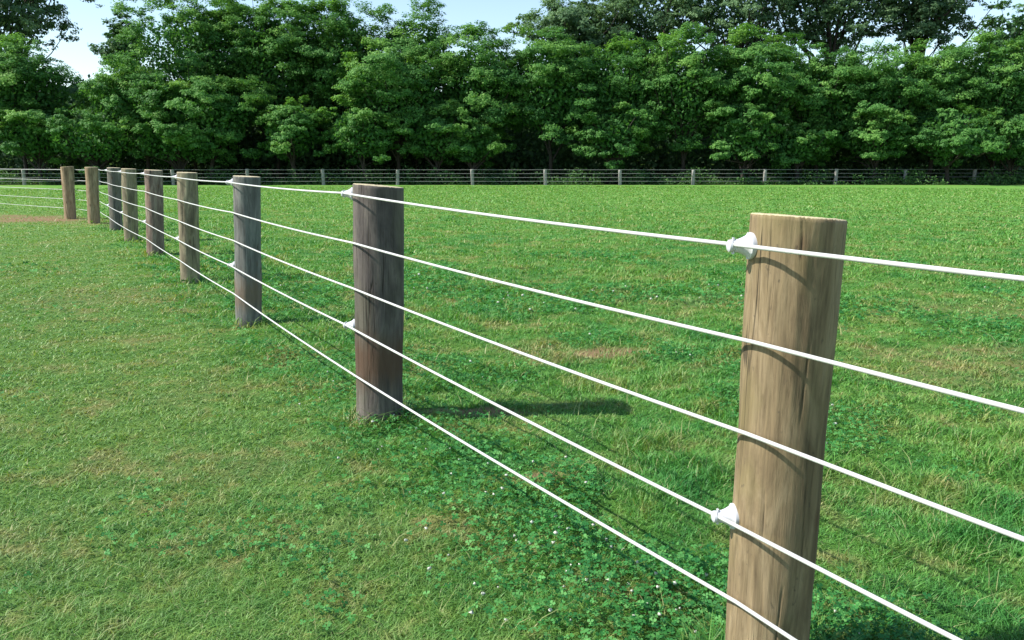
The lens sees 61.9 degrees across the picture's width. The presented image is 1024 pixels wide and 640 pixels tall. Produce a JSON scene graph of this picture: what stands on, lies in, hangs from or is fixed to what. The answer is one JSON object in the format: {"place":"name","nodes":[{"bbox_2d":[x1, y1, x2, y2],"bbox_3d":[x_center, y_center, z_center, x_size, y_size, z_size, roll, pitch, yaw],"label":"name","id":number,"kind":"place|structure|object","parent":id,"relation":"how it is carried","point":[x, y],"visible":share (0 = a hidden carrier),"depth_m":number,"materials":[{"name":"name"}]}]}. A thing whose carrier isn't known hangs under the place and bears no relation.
{"place":"outdoors","nodes":[
{"label":"outdoors","id":0,"kind":"place"},
{"bbox_2d":[0,178,1023,639],"bbox_3d":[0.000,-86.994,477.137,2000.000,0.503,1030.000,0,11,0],"label":"ground","id":1,"kind":"structure","parent":0,"point":[272,466],"depth_m":4.72,"materials":[{"name":"plant"}]},
{"bbox_2d":[0,97,78,183],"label":"broadleaf tree","id":2,"kind":"object","parent":1,"relation":"on","point":[25,129],"visible":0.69,"depth_m":67.93,"materials":[{"name":"green plant"}]},
{"bbox_2d":[0,32,96,178],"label":"broadleaf tree","id":3,"kind":"object","parent":1,"relation":"on","point":[21,77],"visible":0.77,"depth_m":69.41,"materials":[{"name":"green plant"}]},
{"bbox_2d":[0,0,104,64],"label":"tall tree","id":4,"kind":"object","parent":1,"relation":"on","point":[27,23],"visible":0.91,"depth_m":87.70,"materials":[{"name":"green plant"}]},
{"bbox_2d":[34,110,159,183],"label":"broadleaf tree","id":5,"kind":"object","parent":1,"relation":"on","point":[95,134],"visible":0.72,"depth_m":67.18,"materials":[{"name":"green plant"}]},
{"bbox_2d":[87,7,152,160],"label":"tall tree","id":6,"kind":"object","parent":1,"relation":"on","point":[113,46],"visible":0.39,"depth_m":75.58,"materials":[{"name":"green plant"}]},
{"bbox_2d":[69,50,241,169],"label":"broadleaf tree","id":7,"kind":"object","parent":1,"relation":"on","point":[121,86],"visible":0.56,"depth_m":68.06,"materials":[{"name":"green plant"}]},
{"bbox_2d":[111,112,228,171],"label":"broadleaf tree","id":8,"kind":"object","parent":1,"relation":"on","point":[167,138],"visible":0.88,"depth_m":67.54,"materials":[{"name":"green plant"}]},
{"bbox_2d":[110,0,272,182],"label":"broadleaf tree","id":9,"kind":"object","parent":1,"relation":"on","point":[201,24],"visible":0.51,"depth_m":70.70,"materials":[{"name":"green plant"}]},
{"bbox_2d":[129,72,281,183],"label":"broadleaf tree","id":10,"kind":"object","parent":1,"relation":"on","point":[194,100],"visible":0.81,"depth_m":68.07,"materials":[{"name":"green plant"}]},
{"bbox_2d":[170,0,299,175],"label":"broadleaf tree","id":11,"kind":"object","parent":1,"relation":"on","point":[226,27],"visible":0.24,"depth_m":72.62,"materials":[{"name":"green plant"}]},
{"bbox_2d":[200,0,338,180],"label":"broadleaf tree","id":12,"kind":"object","parent":1,"relation":"on","point":[278,46],"visible":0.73,"depth_m":71.46,"materials":[{"name":"green plant"}]},
{"bbox_2d":[253,95,332,182],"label":"broadleaf tree","id":13,"kind":"object","parent":1,"relation":"on","point":[287,125],"visible":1,"depth_m":68.36,"materials":[{"name":"green plant"}]},
{"bbox_2d":[255,0,357,181],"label":"broadleaf tree","id":14,"kind":"object","parent":1,"relation":"on","point":[319,7],"visible":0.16,"depth_m":74.48,"materials":[{"name":"green plant"}]},
{"bbox_2d":[284,0,424,182],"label":"broadleaf tree","id":15,"kind":"object","parent":1,"relation":"on","point":[339,29],"visible":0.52,"depth_m":71.92,"materials":[{"name":"green plant"}]},
{"bbox_2d":[313,94,406,180],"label":"broadleaf tree","id":16,"kind":"object","parent":1,"relation":"on","point":[351,134],"visible":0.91,"depth_m":67.90,"materials":[{"name":"green plant"}]},
{"bbox_2d":[323,35,465,183],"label":"broadleaf tree","id":17,"kind":"object","parent":1,"relation":"on","point":[408,94],"visible":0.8,"depth_m":67.97,"materials":[{"name":"green plant"}]},
{"bbox_2d":[332,0,462,180],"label":"broadleaf tree","id":18,"kind":"object","parent":1,"relation":"on","point":[433,27],"visible":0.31,"depth_m":72.46,"materials":[{"name":"green plant"}]},
{"bbox_2d":[388,99,492,183],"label":"broadleaf tree","id":19,"kind":"object","parent":1,"relation":"on","point":[437,127],"visible":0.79,"depth_m":68.30,"materials":[{"name":"green plant"}]},
{"bbox_2d":[429,118,516,181],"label":"broadleaf tree","id":20,"kind":"object","parent":1,"relation":"on","point":[485,147],"visible":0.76,"depth_m":68.88,"materials":[{"name":"green plant"}]},
{"bbox_2d":[420,20,552,182],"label":"broadleaf tree","id":21,"kind":"object","parent":1,"relation":"on","point":[473,83],"visible":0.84,"depth_m":69.53,"materials":[{"name":"green plant"}]},
{"bbox_2d":[0,169,1022,184],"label":"rail fence","id":22,"kind":"object","parent":1,"relation":"on","point":[397,173],"visible":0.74,"depth_m":67.47,"materials":[{"name":"grey wood"}]},
{"bbox_2d":[0,166,1023,639],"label":"rope fence","id":23,"kind":"object","parent":1,"relation":"on","point":[770,512],"visible":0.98,"depth_m":2.18,"materials":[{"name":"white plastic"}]},
{"bbox_2d":[0,74,1023,182],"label":"thicket","id":24,"kind":"object","parent":1,"relation":"on","point":[529,154],"visible":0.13,"depth_m":75.72,"materials":[{"name":"green plant"}]},
{"bbox_2d":[0,165,1023,184],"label":"weeds","id":25,"kind":"object","parent":1,"relation":"on","point":[775,181],"visible":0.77,"depth_m":68.98,"materials":[{"name":"green plant"}]},
{"bbox_2d":[0,249,1023,639],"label":"clover","id":26,"kind":"object","parent":1,"relation":"on","point":[664,569],"depth_m":3.38,"materials":[{"name":"green plant"}]},
{"bbox_2d":[492,25,615,180],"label":"broadleaf tree","id":27,"kind":"object","parent":1,"relation":"on","point":[557,105],"visible":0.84,"depth_m":69.19,"materials":[{"name":"green plant"}]},
{"bbox_2d":[501,0,647,68],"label":"tall tree","id":28,"kind":"object","parent":1,"relation":"on","point":[579,23],"visible":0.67,"depth_m":88.67,"materials":[{"name":"green plant"}]},
{"bbox_2d":[561,101,658,183],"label":"broadleaf tree","id":29,"kind":"object","parent":1,"relation":"on","point":[618,133],"visible":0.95,"depth_m":68.37,"materials":[{"name":"green plant"}]},
{"bbox_2d":[547,30,696,182],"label":"broadleaf tree","id":30,"kind":"object","parent":1,"relation":"on","point":[613,85],"visible":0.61,"depth_m":70.08,"materials":[{"name":"green plant"}]},
{"bbox_2d":[590,0,726,65],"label":"tall tree","id":31,"kind":"object","parent":1,"relation":"on","point":[665,22],"visible":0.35,"depth_m":90.22,"materials":[{"name":"green plant"}]},
{"bbox_2d":[625,21,745,180],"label":"broadleaf tree","id":32,"kind":"object","parent":1,"relation":"on","point":[700,78],"visible":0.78,"depth_m":69.39,"materials":[{"name":"green plant"}]},
{"bbox_2d":[704,101,796,180],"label":"broadleaf tree","id":33,"kind":"object","parent":1,"relation":"on","point":[751,132],"visible":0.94,"depth_m":68.45,"materials":[{"name":"green plant"}]},
{"bbox_2d":[690,22,822,182],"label":"broadleaf tree","id":34,"kind":"object","parent":1,"relation":"on","point":[764,74],"visible":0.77,"depth_m":69.22,"materials":[{"name":"green plant"}]},
{"bbox_2d":[666,0,847,61],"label":"tall tree","id":35,"kind":"object","parent":1,"relation":"on","point":[745,10],"visible":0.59,"depth_m":87.87,"materials":[{"name":"green plant"}]},
{"bbox_2d":[765,122,841,183],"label":"broadleaf tree","id":36,"kind":"object","parent":1,"relation":"on","point":[797,143],"visible":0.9,"depth_m":69.31,"materials":[{"name":"green plant"}]},
{"bbox_2d":[762,40,885,181],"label":"broadleaf tree","id":37,"kind":"object","parent":1,"relation":"on","point":[814,112],"visible":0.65,"depth_m":70.08,"materials":[{"name":"green plant"}]},
{"bbox_2d":[763,0,920,64],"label":"tall tree","id":38,"kind":"object","parent":1,"relation":"on","point":[859,29],"visible":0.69,"depth_m":90.07,"materials":[{"name":"green plant"}]},
{"bbox_2d":[827,105,917,183],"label":"broadleaf tree","id":39,"kind":"object","parent":1,"relation":"on","point":[883,134],"visible":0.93,"depth_m":68.67,"materials":[{"name":"green plant"}]},
{"bbox_2d":[828,40,951,170],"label":"broadleaf tree","id":40,"kind":"object","parent":1,"relation":"on","point":[889,84],"visible":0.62,"depth_m":69.21,"materials":[{"name":"green plant"}]},
{"bbox_2d":[859,0,1005,65],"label":"tall tree","id":41,"kind":"object","parent":1,"relation":"on","point":[914,23],"visible":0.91,"depth_m":88.79,"materials":[{"name":"green plant"}]},
{"bbox_2d":[882,38,999,182],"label":"broadleaf tree","id":42,"kind":"object","parent":1,"relation":"on","point":[946,64],"visible":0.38,"depth_m":69.94,"materials":[{"name":"green plant"}]},
{"bbox_2d":[888,103,1012,183],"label":"broadleaf tree","id":43,"kind":"object","parent":1,"relation":"on","point":[947,143],"visible":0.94,"depth_m":67.21,"materials":[{"name":"green plant"}]},
{"bbox_2d":[931,29,1023,182],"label":"broadleaf tree","id":44,"kind":"object","parent":1,"relation":"on","point":[1008,91],"visible":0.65,"depth_m":69.62,"materials":[{"name":"green plant"}]},
{"bbox_2d":[972,106,1023,178],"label":"broadleaf tree","id":45,"kind":"object","parent":1,"relation":"on","point":[1014,135],"visible":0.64,"depth_m":68.71,"materials":[{"name":"green plant"}]},
{"bbox_2d":[975,0,1023,100],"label":"tall tree","id":46,"kind":"object","parent":1,"relation":"on","point":[1014,30],"visible":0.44,"depth_m":80.27,"materials":[{"name":"green plant"}]},
{"bbox_2d":[1,0,1023,90],"label":"sky","id":47,"kind":"structure","parent":0,"point":[497,14],"materials":[{"name":"white"}]}
]}

